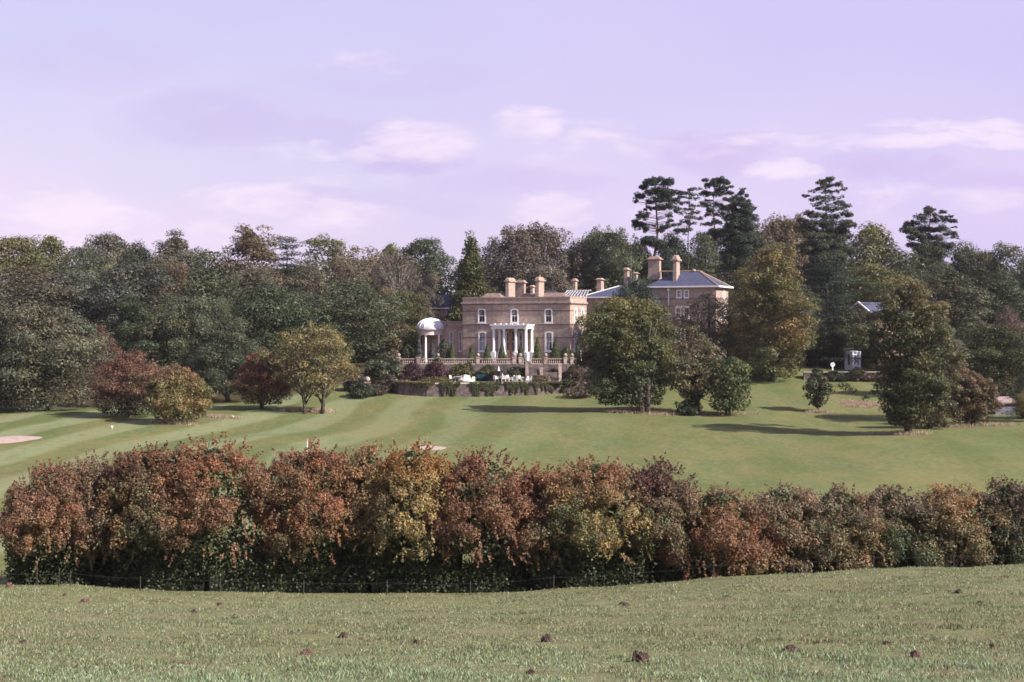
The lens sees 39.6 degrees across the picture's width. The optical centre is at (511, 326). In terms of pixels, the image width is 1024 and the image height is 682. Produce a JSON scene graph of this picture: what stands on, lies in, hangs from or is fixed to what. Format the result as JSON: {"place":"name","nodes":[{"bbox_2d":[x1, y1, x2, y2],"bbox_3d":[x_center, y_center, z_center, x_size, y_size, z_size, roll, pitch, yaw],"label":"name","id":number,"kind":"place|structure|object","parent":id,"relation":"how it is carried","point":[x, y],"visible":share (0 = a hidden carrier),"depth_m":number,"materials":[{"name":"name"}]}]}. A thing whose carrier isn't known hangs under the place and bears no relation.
{"place":"outdoors","nodes":[
{"label":"outdoors","id":0,"kind":"place"},
{"bbox_2d":[411,381,531,382],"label":"garden lawn","id":1,"kind":"structure","parent":0,"point":[474,381],"depth_m":201.06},
{"bbox_2d":[525,360,561,380],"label":"garden stairs","id":2,"kind":"structure","parent":1,"relation":"on","point":[530,369],"depth_m":202.80,"materials":[{"name":"stone"}]},
{"bbox_2d":[0,324,1023,681],"bbox_3d":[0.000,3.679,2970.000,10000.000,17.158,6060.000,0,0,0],"label":"ground","id":3,"kind":"structure","parent":0,"point":[784,436],"depth_m":122.87,"materials":[{"name":"plant"}]},
{"bbox_2d":[0,234,53,331],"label":"broadleaf tree","id":4,"kind":"object","parent":3,"relation":"on","point":[9,259],"visible":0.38,"depth_m":250.68,"materials":[{"name":"green plant"}]},
{"bbox_2d":[0,264,85,348],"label":"broadleaf tree","id":5,"kind":"object","parent":3,"relation":"on","point":[29,275],"visible":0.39,"depth_m":215.21,"materials":[{"name":"green plant"}]},
{"bbox_2d":[15,234,84,346],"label":"broadleaf tree","id":6,"kind":"object","parent":3,"relation":"on","point":[48,242],"visible":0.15,"depth_m":260.35,"materials":[{"name":"green plant"}]},
{"bbox_2d":[0,457,100,585],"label":"hawthorn tree","id":7,"kind":"object","parent":3,"relation":"on","point":[34,509],"visible":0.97,"depth_m":61.44,"materials":[{"name":"brown plant"}]},
{"bbox_2d":[0,299,115,410],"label":"broadleaf tree","id":8,"kind":"object","parent":3,"relation":"on","point":[48,327],"visible":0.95,"depth_m":168.59,"materials":[{"name":"green plant"}]},
{"bbox_2d":[6,268,121,356],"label":"broadleaf tree","id":9,"kind":"object","parent":3,"relation":"on","point":[73,279],"visible":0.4,"depth_m":219.36,"materials":[{"name":"green plant"}]},
{"bbox_2d":[44,242,108,345],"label":"broadleaf tree","id":10,"kind":"object","parent":3,"relation":"on","point":[78,253],"visible":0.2,"depth_m":255.32,"materials":[{"name":"green plant"}]},
{"bbox_2d":[46,447,150,588],"bbox_3d":[-18.723,8.857,63.986,4.926,6.782,5.267,0,0,0],"label":"hawthorn tree","id":11,"kind":"object","parent":3,"relation":"on","point":[91,472],"visible":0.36,"depth_m":62.59,"materials":[{"name":"brown plant"}]},
{"bbox_2d":[72,325,124,406],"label":"broadleaf tree","id":12,"kind":"object","parent":3,"relation":"on","point":[100,329],"visible":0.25,"depth_m":177.71,"materials":[{"name":"green plant"}]},
{"bbox_2d":[75,231,132,317],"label":"broadleaf tree","id":13,"kind":"object","parent":3,"relation":"on","point":[118,247],"visible":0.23,"depth_m":264.00,"materials":[{"name":"green plant"}]},
{"bbox_2d":[87,349,163,417],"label":"hawthorn tree","id":14,"kind":"object","parent":3,"relation":"on","point":[130,364],"visible":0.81,"depth_m":158.36,"materials":[{"name":"brown plant"}]},
{"bbox_2d":[72,259,179,353],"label":"broadleaf tree","id":15,"kind":"object","parent":3,"relation":"on","point":[136,272],"visible":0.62,"depth_m":219.24,"materials":[{"name":"green plant"}]},
{"bbox_2d":[94,292,176,381],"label":"broadleaf tree","id":16,"kind":"object","parent":3,"relation":"on","point":[131,313],"visible":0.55,"depth_m":194.31,"materials":[{"name":"green plant"}]},
{"bbox_2d":[121,238,165,337],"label":"broadleaf tree","id":17,"kind":"object","parent":3,"relation":"on","point":[140,252],"visible":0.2,"depth_m":257.28,"materials":[{"name":"green plant"}]},
{"bbox_2d":[88,440,205,590],"bbox_3d":[-16.179,8.556,62.913,5.421,7.008,5.320,0,0,0],"label":"hawthorn tree","id":18,"kind":"object","parent":3,"relation":"on","point":[137,473],"visible":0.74,"depth_m":62.17,"materials":[{"name":"brown plant"}]},
{"bbox_2d":[141,257,204,355],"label":"broadleaf tree","id":19,"kind":"object","parent":3,"relation":"on","point":[173,266],"visible":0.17,"depth_m":226.76,"materials":[{"name":"green plant"}]},
{"bbox_2d":[143,363,216,421],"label":"hawthorn tree","id":20,"kind":"object","parent":3,"relation":"on","point":[168,388],"visible":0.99,"depth_m":151.62,"materials":[{"name":"green plant"}]},
{"bbox_2d":[137,228,222,336],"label":"broadleaf tree","id":21,"kind":"object","parent":3,"relation":"on","point":[174,243],"visible":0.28,"depth_m":251.40,"materials":[{"name":"green plant"}]},
{"bbox_2d":[133,295,235,391],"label":"broadleaf tree","id":22,"kind":"object","parent":3,"relation":"on","point":[181,344],"visible":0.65,"depth_m":193.78,"materials":[{"name":"green plant"}]},
{"bbox_2d":[150,265,257,357],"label":"broadleaf tree","id":23,"kind":"object","parent":3,"relation":"on","point":[203,275],"visible":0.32,"depth_m":214.85,"materials":[{"name":"green plant"}]},
{"bbox_2d":[177,246,243,305],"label":"broadleaf tree","id":24,"kind":"object","parent":3,"relation":"on","point":[203,258],"visible":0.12,"depth_m":256.47,"materials":[{"name":"green plant"}]},
{"bbox_2d":[136,431,292,592],"bbox_3d":[-13.078,8.285,62.741,7.034,7.429,5.228,0,0,0],"label":"hawthorn tree","id":25,"kind":"object","parent":3,"relation":"on","point":[216,510],"visible":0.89,"depth_m":62.03,"materials":[{"name":"brown plant"}]},
{"bbox_2d":[185,314,263,401],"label":"broadleaf tree","id":26,"kind":"object","parent":3,"relation":"on","point":[231,335],"visible":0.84,"depth_m":184.81,"materials":[{"name":"green plant"}]},
{"bbox_2d":[209,264,288,348],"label":"broadleaf tree","id":27,"kind":"object","parent":3,"relation":"on","point":[254,277],"visible":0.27,"depth_m":225.12,"materials":[{"name":"green plant"}]},
{"bbox_2d":[209,223,293,349],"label":"broadleaf tree","id":28,"kind":"object","parent":3,"relation":"on","point":[254,249],"visible":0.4,"depth_m":248.30,"materials":[{"name":"green plant"}]},
{"bbox_2d":[231,347,297,408],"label":"hawthorn tree","id":29,"kind":"object","parent":3,"relation":"on","point":[259,378],"visible":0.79,"depth_m":172.55,"materials":[{"name":"brown plant"}]},
{"bbox_2d":[198,282,355,379],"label":"broadleaf tree","id":30,"kind":"object","parent":3,"relation":"on","point":[278,305],"visible":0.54,"depth_m":200.88,"materials":[{"name":"green plant"}]},
{"bbox_2d":[268,236,312,289],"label":"conifer tree","id":31,"kind":"object","parent":3,"relation":"on","point":[289,265],"visible":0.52,"depth_m":253.49,"materials":[{"name":"green plant"}]},
{"bbox_2d":[250,321,360,413],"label":"broadleaf tree","id":32,"kind":"object","parent":3,"relation":"on","point":[321,377],"visible":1,"depth_m":169.41,"materials":[{"name":"green plant"}]},
{"bbox_2d":[245,435,369,592],"bbox_3d":[-8.926,8.474,63.256,5.636,7.336,5.427,0,0,0],"label":"hawthorn tree","id":33,"kind":"object","parent":3,"relation":"on","point":[303,478],"visible":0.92,"depth_m":62.37,"materials":[{"name":"brown plant"}]},
{"bbox_2d":[271,262,347,359],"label":"broadleaf tree","id":34,"kind":"object","parent":3,"relation":"on","point":[312,280],"visible":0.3,"depth_m":224.99,"materials":[{"name":"green plant"}]},
{"bbox_2d":[277,232,372,316],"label":"broadleaf tree","id":35,"kind":"object","parent":3,"relation":"on","point":[331,251],"visible":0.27,"depth_m":262.52,"materials":[{"name":"green plant"}]},
{"bbox_2d":[291,275,410,369],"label":"broadleaf tree","id":36,"kind":"object","parent":3,"relation":"on","point":[365,297],"visible":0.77,"depth_m":214.27,"materials":[{"name":"green plant"}]},
{"bbox_2d":[320,237,403,310],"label":"birch tree","id":37,"kind":"object","parent":3,"relation":"on","point":[338,268],"visible":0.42,"depth_m":252.32,"materials":[{"name":"green plant"}]},
{"bbox_2d":[322,438,418,592],"bbox_3d":[-6.234,8.669,63.888,4.568,7.294,5.264,0,0,0],"label":"hawthorn tree","id":38,"kind":"object","parent":3,"relation":"on","point":[367,460],"visible":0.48,"depth_m":62.64,"materials":[{"name":"brown plant"}]},
{"bbox_2d":[363,353,402,383],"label":"shrub","id":39,"kind":"object","parent":3,"relation":"on","point":[387,364],"visible":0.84,"depth_m":202.05,"materials":[{"name":"green plant"}]},
{"bbox_2d":[359,286,410,352],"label":"broadleaf tree","id":40,"kind":"object","parent":3,"relation":"on","point":[385,290],"visible":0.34,"depth_m":222.62,"materials":[{"name":"green plant"}]},
{"bbox_2d":[360,290,431,356],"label":"broadleaf tree","id":41,"kind":"object","parent":3,"relation":"on","point":[413,308],"visible":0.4,"depth_m":226.00,"materials":[{"name":"green plant"}]},
{"bbox_2d":[368,246,424,296],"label":"birch tree","id":42,"kind":"object","parent":3,"relation":"on","point":[381,280],"visible":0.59,"depth_m":246.36,"materials":[{"name":"green plant"}]},
{"bbox_2d":[356,435,466,592],"bbox_3d":[-4.230,8.476,62.487,5.538,7.282,5.437,0,0,0],"label":"hawthorn tree","id":43,"kind":"object","parent":3,"relation":"on","point":[413,475],"visible":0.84,"depth_m":62.00,"materials":[{"name":"yellow plant"}]},
{"bbox_2d":[384,237,459,294],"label":"broadleaf tree","id":44,"kind":"object","parent":3,"relation":"on","point":[432,257],"visible":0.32,"depth_m":262.82,"materials":[{"name":"green plant"}]},
{"bbox_2d":[413,265,444,322],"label":"broadleaf tree","id":45,"kind":"object","parent":3,"relation":"on","point":[430,281],"visible":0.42,"depth_m":235.27,"materials":[{"name":"green plant"}]},
{"bbox_2d":[441,229,495,319],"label":"cypress tree","id":46,"kind":"object","parent":3,"relation":"on","point":[469,268],"visible":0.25,"depth_m":234.83,"materials":[{"name":"green plant"}]},
{"bbox_2d":[393,380,560,396],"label":"garden wall","id":47,"kind":"structure","parent":3,"relation":"on","point":[462,390],"depth_m":194.01,"materials":[{"name":"grey stone"}]},
{"bbox_2d":[420,444,542,592],"bbox_3d":[-1.092,8.618,62.770,5.864,6.975,5.169,0,0,0],"label":"hawthorn tree","id":48,"kind":"object","parent":3,"relation":"on","point":[478,506],"visible":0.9,"depth_m":62.08,"materials":[{"name":"brown plant"}]},
{"bbox_2d":[397,364,595,381],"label":"terrace wall","id":49,"kind":"structure","parent":3,"relation":"on","point":[505,367],"depth_m":204.75,"materials":[{"name":"brown stone"}]},
{"bbox_2d":[396,353,581,363],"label":"balustrade","id":50,"kind":"object","parent":49,"relation":"on","point":[520,358],"visible":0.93,"depth_m":204.84,"materials":[{"name":"stone"}]},
{"bbox_2d":[1,254,1018,338],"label":"woodland","id":51,"kind":"object","parent":3,"relation":"on","point":[453,287],"visible":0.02,"depth_m":291.03,"materials":[{"name":"green plant"}]},
{"bbox_2d":[0,563,1023,681],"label":"pasture grass","id":52,"kind":"structure","parent":3,"relation":"on","point":[334,662],"depth_m":29.76,"materials":[{"name":"plant"}]},
{"bbox_2d":[477,220,590,295],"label":"poplar tree","id":53,"kind":"object","parent":3,"relation":"on","point":[525,257],"visible":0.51,"depth_m":254.09,"materials":[{"name":"green plant"}]},
{"bbox_2d":[491,460,586,591],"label":"hawthorn tree","id":54,"kind":"object","parent":3,"relation":"on","point":[531,485],"visible":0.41,"depth_m":62.85,"materials":[{"name":"brown plant"}]},
{"bbox_2d":[504,261,579,296],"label":"broadleaf tree","id":55,"kind":"object","parent":3,"relation":"on","point":[546,273],"visible":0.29,"depth_m":246.98,"materials":[{"name":"green plant"}]},
{"bbox_2d":[416,253,733,362],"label":"country house","id":56,"kind":"structure","parent":3,"relation":"on","point":[510,321],"depth_m":214.29,"materials":[{"name":"brick"}]},
{"bbox_2d":[524,454,658,589],"bbox_3d":[3.592,8.806,62.965,6.382,6.407,5.341,0,0,0],"label":"hawthorn tree","id":57,"kind":"object","parent":3,"relation":"on","point":[572,502],"visible":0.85,"depth_m":62.17,"materials":[{"name":"green plant"}]},
{"bbox_2d":[563,224,647,293],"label":"poplar tree","id":58,"kind":"object","parent":3,"relation":"on","point":[600,244],"visible":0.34,"depth_m":260.09,"materials":[{"name":"green plant"}]},
{"bbox_2d":[596,245,643,288],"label":"broadleaf tree","id":59,"kind":"object","parent":3,"relation":"on","point":[619,263],"visible":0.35,"depth_m":244.44,"materials":[{"name":"green plant"}]},
{"bbox_2d":[572,295,683,413],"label":"broadleaf tree","id":60,"kind":"object","parent":3,"relation":"on","point":[647,350],"visible":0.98,"depth_m":165.15,"materials":[{"name":"green plant"}]},
{"bbox_2d":[613,241,661,286],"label":"broadleaf tree","id":61,"kind":"object","parent":3,"relation":"on","point":[635,247],"visible":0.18,"depth_m":260.38,"materials":[{"name":"green plant"}]},
{"bbox_2d":[609,275,668,360],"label":"yew tree","id":62,"kind":"object","parent":3,"relation":"on","point":[636,288],"visible":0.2,"depth_m":204.87,"materials":[{"name":"green plant"}]},
{"bbox_2d":[631,176,684,281],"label":"scots pine","id":63,"kind":"object","parent":3,"relation":"on","point":[663,194],"visible":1,"depth_m":249.12,"materials":[{"name":"green plant"}]},
{"bbox_2d":[609,451,708,585],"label":"hawthorn tree","id":64,"kind":"object","parent":3,"relation":"on","point":[664,491],"visible":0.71,"depth_m":62.81,"materials":[{"name":"brown plant"}]},
{"bbox_2d":[652,230,699,270],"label":"broadleaf tree","id":65,"kind":"object","parent":3,"relation":"on","point":[674,246],"visible":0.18,"depth_m":266.73,"materials":[{"name":"green plant"}]},
{"bbox_2d":[671,187,702,269],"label":"scots pine","id":66,"kind":"object","parent":3,"relation":"on","point":[690,216],"visible":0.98,"depth_m":263.68,"materials":[{"name":"green plant"}]},
{"bbox_2d":[674,399,702,415],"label":"shrub","id":67,"kind":"object","parent":3,"relation":"on","point":[688,407],"visible":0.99,"depth_m":164.63,"materials":[{"name":"green plant"}]},
{"bbox_2d":[657,318,725,403],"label":"broadleaf tree","id":68,"kind":"object","parent":3,"relation":"on","point":[696,382],"visible":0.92,"depth_m":166.21,"materials":[{"name":"green plant"}]},
{"bbox_2d":[666,291,747,355],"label":"broadleaf tree","id":69,"kind":"object","parent":3,"relation":"on","point":[689,322],"visible":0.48,"depth_m":210.88,"materials":[{"name":"green plant"}]},
{"bbox_2d":[682,235,733,345],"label":"conifer tree","id":70,"kind":"object","parent":3,"relation":"on","point":[706,250],"visible":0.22,"depth_m":245.51,"materials":[{"name":"green plant"}]},
{"bbox_2d":[680,227,736,286],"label":"broadleaf tree","id":71,"kind":"object","parent":3,"relation":"on","point":[717,249],"visible":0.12,"depth_m":268.76,"materials":[{"name":"green plant"}]},
{"bbox_2d":[679,355,751,415],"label":"broadleaf tree","id":72,"kind":"object","parent":3,"relation":"on","point":[729,382],"visible":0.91,"depth_m":163.81,"materials":[{"name":"green plant"}]},
{"bbox_2d":[699,176,734,277],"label":"scots pine","id":73,"kind":"object","parent":3,"relation":"on","point":[719,191],"visible":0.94,"depth_m":255.80,"materials":[{"name":"green plant"}]},
{"bbox_2d":[652,481,787,582],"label":"hawthorn tree","id":74,"kind":"object","parent":3,"relation":"on","point":[717,506],"visible":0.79,"depth_m":62.87,"materials":[{"name":"brown plant"}]},
{"bbox_2d":[702,315,751,359],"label":"broadleaf tree","id":75,"kind":"object","parent":3,"relation":"on","point":[724,341],"visible":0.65,"depth_m":206.98,"materials":[{"name":"green plant"}]},
{"bbox_2d":[717,187,764,352],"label":"conifer tree","id":76,"kind":"object","parent":3,"relation":"on","point":[740,242],"visible":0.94,"depth_m":248.80,"materials":[{"name":"green plant"}]},
{"bbox_2d":[728,265,773,356],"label":"broadleaf tree","id":77,"kind":"object","parent":3,"relation":"on","point":[741,273],"visible":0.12,"depth_m":237.11,"materials":[{"name":"green plant"}]},
{"bbox_2d":[709,242,820,381],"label":"lime tree","id":78,"kind":"object","parent":3,"relation":"on","point":[775,325],"visible":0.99,"depth_m":201.96,"materials":[{"name":"green plant"}]},
{"bbox_2d":[750,212,824,316],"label":"poplar tree","id":79,"kind":"object","parent":3,"relation":"on","point":[789,234],"visible":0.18,"depth_m":271.71,"materials":[{"name":"green plant"}]},
{"bbox_2d":[725,479,850,574],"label":"hawthorn tree","id":80,"kind":"object","parent":3,"relation":"on","point":[779,505],"visible":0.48,"depth_m":63.82,"materials":[{"name":"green plant"}]},
{"bbox_2d":[781,329,846,365],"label":"broadleaf tree","id":81,"kind":"object","parent":3,"relation":"on","point":[815,354],"visible":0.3,"depth_m":213.81,"materials":[{"name":"green plant"}]},
{"bbox_2d":[801,366,835,408],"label":"bush","id":82,"kind":"object","parent":3,"relation":"on","point":[817,387],"visible":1,"depth_m":169.40,"materials":[{"name":"green plant"}]},
{"bbox_2d":[794,176,857,328],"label":"cedar tree","id":83,"kind":"object","parent":3,"relation":"on","point":[832,245],"visible":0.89,"depth_m":244.38,"materials":[{"name":"green plant"}]},
{"bbox_2d":[779,261,890,365],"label":"conifer tree","id":84,"kind":"object","parent":3,"relation":"on","point":[830,317],"visible":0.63,"depth_m":214.00,"materials":[{"name":"green plant"}]},
{"bbox_2d":[783,482,899,572],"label":"hawthorn tree","id":85,"kind":"object","parent":3,"relation":"on","point":[842,505],"visible":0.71,"depth_m":63.96,"materials":[{"name":"green plant"}]},
{"bbox_2d":[817,306,873,361],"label":"broadleaf tree","id":86,"kind":"object","parent":3,"relation":"on","point":[836,330],"visible":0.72,"depth_m":211.17,"materials":[{"name":"green plant"}]},
{"bbox_2d":[812,220,903,320],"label":"broadleaf tree","id":87,"kind":"object","parent":3,"relation":"on","point":[867,245],"visible":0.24,"depth_m":261.06,"materials":[{"name":"green plant"}]},
{"bbox_2d":[833,263,914,318],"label":"broadleaf tree","id":88,"kind":"object","parent":3,"relation":"on","point":[871,278],"visible":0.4,"depth_m":233.89,"materials":[{"name":"green plant"}]},
{"bbox_2d":[842,484,957,570],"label":"hawthorn tree","id":89,"kind":"object","parent":3,"relation":"on","point":[897,505],"visible":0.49,"depth_m":64.71,"materials":[{"name":"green plant"}]},
{"bbox_2d":[836,276,972,434],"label":"broadleaf tree","id":90,"kind":"object","parent":3,"relation":"on","point":[906,371],"visible":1,"depth_m":139.46,"materials":[{"name":"green plant"}]},
{"bbox_2d":[871,250,953,324],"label":"broadleaf tree","id":91,"kind":"object","parent":3,"relation":"on","point":[905,268],"visible":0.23,"depth_m":248.97,"materials":[{"name":"green plant"}]},
{"bbox_2d":[899,205,958,301],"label":"cedar tree","id":92,"kind":"object","parent":3,"relation":"on","point":[934,250],"visible":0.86,"depth_m":260.67,"materials":[{"name":"green plant"}]},
{"bbox_2d":[915,379,963,428],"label":"shrub","id":93,"kind":"object","parent":3,"relation":"on","point":[939,416],"visible":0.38,"depth_m":148.59,"materials":[{"name":"green plant"}]},
{"bbox_2d":[910,335,973,411],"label":"broadleaf tree","id":94,"kind":"object","parent":3,"relation":"on","point":[958,349],"visible":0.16,"depth_m":158.69,"materials":[{"name":"green plant"}]},
{"bbox_2d":[892,263,993,367],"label":"broadleaf tree","id":95,"kind":"object","parent":3,"relation":"on","point":[960,289],"visible":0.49,"depth_m":204.59,"materials":[{"name":"green plant"}]},
{"bbox_2d":[897,479,1013,567],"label":"hawthorn tree","id":96,"kind":"object","parent":3,"relation":"on","point":[954,505],"visible":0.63,"depth_m":64.61,"materials":[{"name":"brown plant"}]},
{"bbox_2d":[936,240,995,342],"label":"broadleaf tree","id":97,"kind":"object","parent":3,"relation":"on","point":[967,254],"visible":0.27,"depth_m":265.74,"materials":[{"name":"green plant"}]},
{"bbox_2d":[937,367,1005,422],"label":"hawthorn tree","id":98,"kind":"object","parent":3,"relation":"on","point":[974,391],"visible":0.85,"depth_m":151.71,"materials":[{"name":"brown plant"}]},
{"bbox_2d":[945,323,1023,397],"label":"broadleaf tree","id":99,"kind":"object","parent":3,"relation":"on","point":[985,363],"visible":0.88,"depth_m":182.05,"materials":[{"name":"green plant"}]},
{"bbox_2d":[957,474,1023,567],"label":"hawthorn tree","id":100,"kind":"object","parent":3,"relation":"on","point":[1007,499],"visible":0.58,"depth_m":64.91,"materials":[{"name":"green plant"}]},
{"bbox_2d":[957,279,1023,361],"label":"broadleaf tree","id":101,"kind":"object","parent":3,"relation":"on","point":[1012,296],"visible":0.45,"depth_m":224.21,"materials":[{"name":"green plant"}]},
{"bbox_2d":[967,240,1023,349],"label":"broadleaf tree","id":102,"kind":"object","parent":3,"relation":"on","point":[1002,254],"visible":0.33,"depth_m":253.26,"materials":[{"name":"green plant"}]},
{"bbox_2d":[989,305,1023,361],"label":"broadleaf tree","id":103,"kind":"object","parent":3,"relation":"on","point":[1015,322],"visible":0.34,"depth_m":213.50,"materials":[{"name":"green plant"}]},
{"bbox_2d":[0,0,1023,295],"label":"sky","id":104,"kind":"structure","parent":0,"point":[363,123],"materials":[{"name":"purple"}]},
{"bbox_2d":[145,398,1023,435],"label":"rough grass","id":105,"kind":"structure","parent":0,"point":[860,403],"depth_m":165.06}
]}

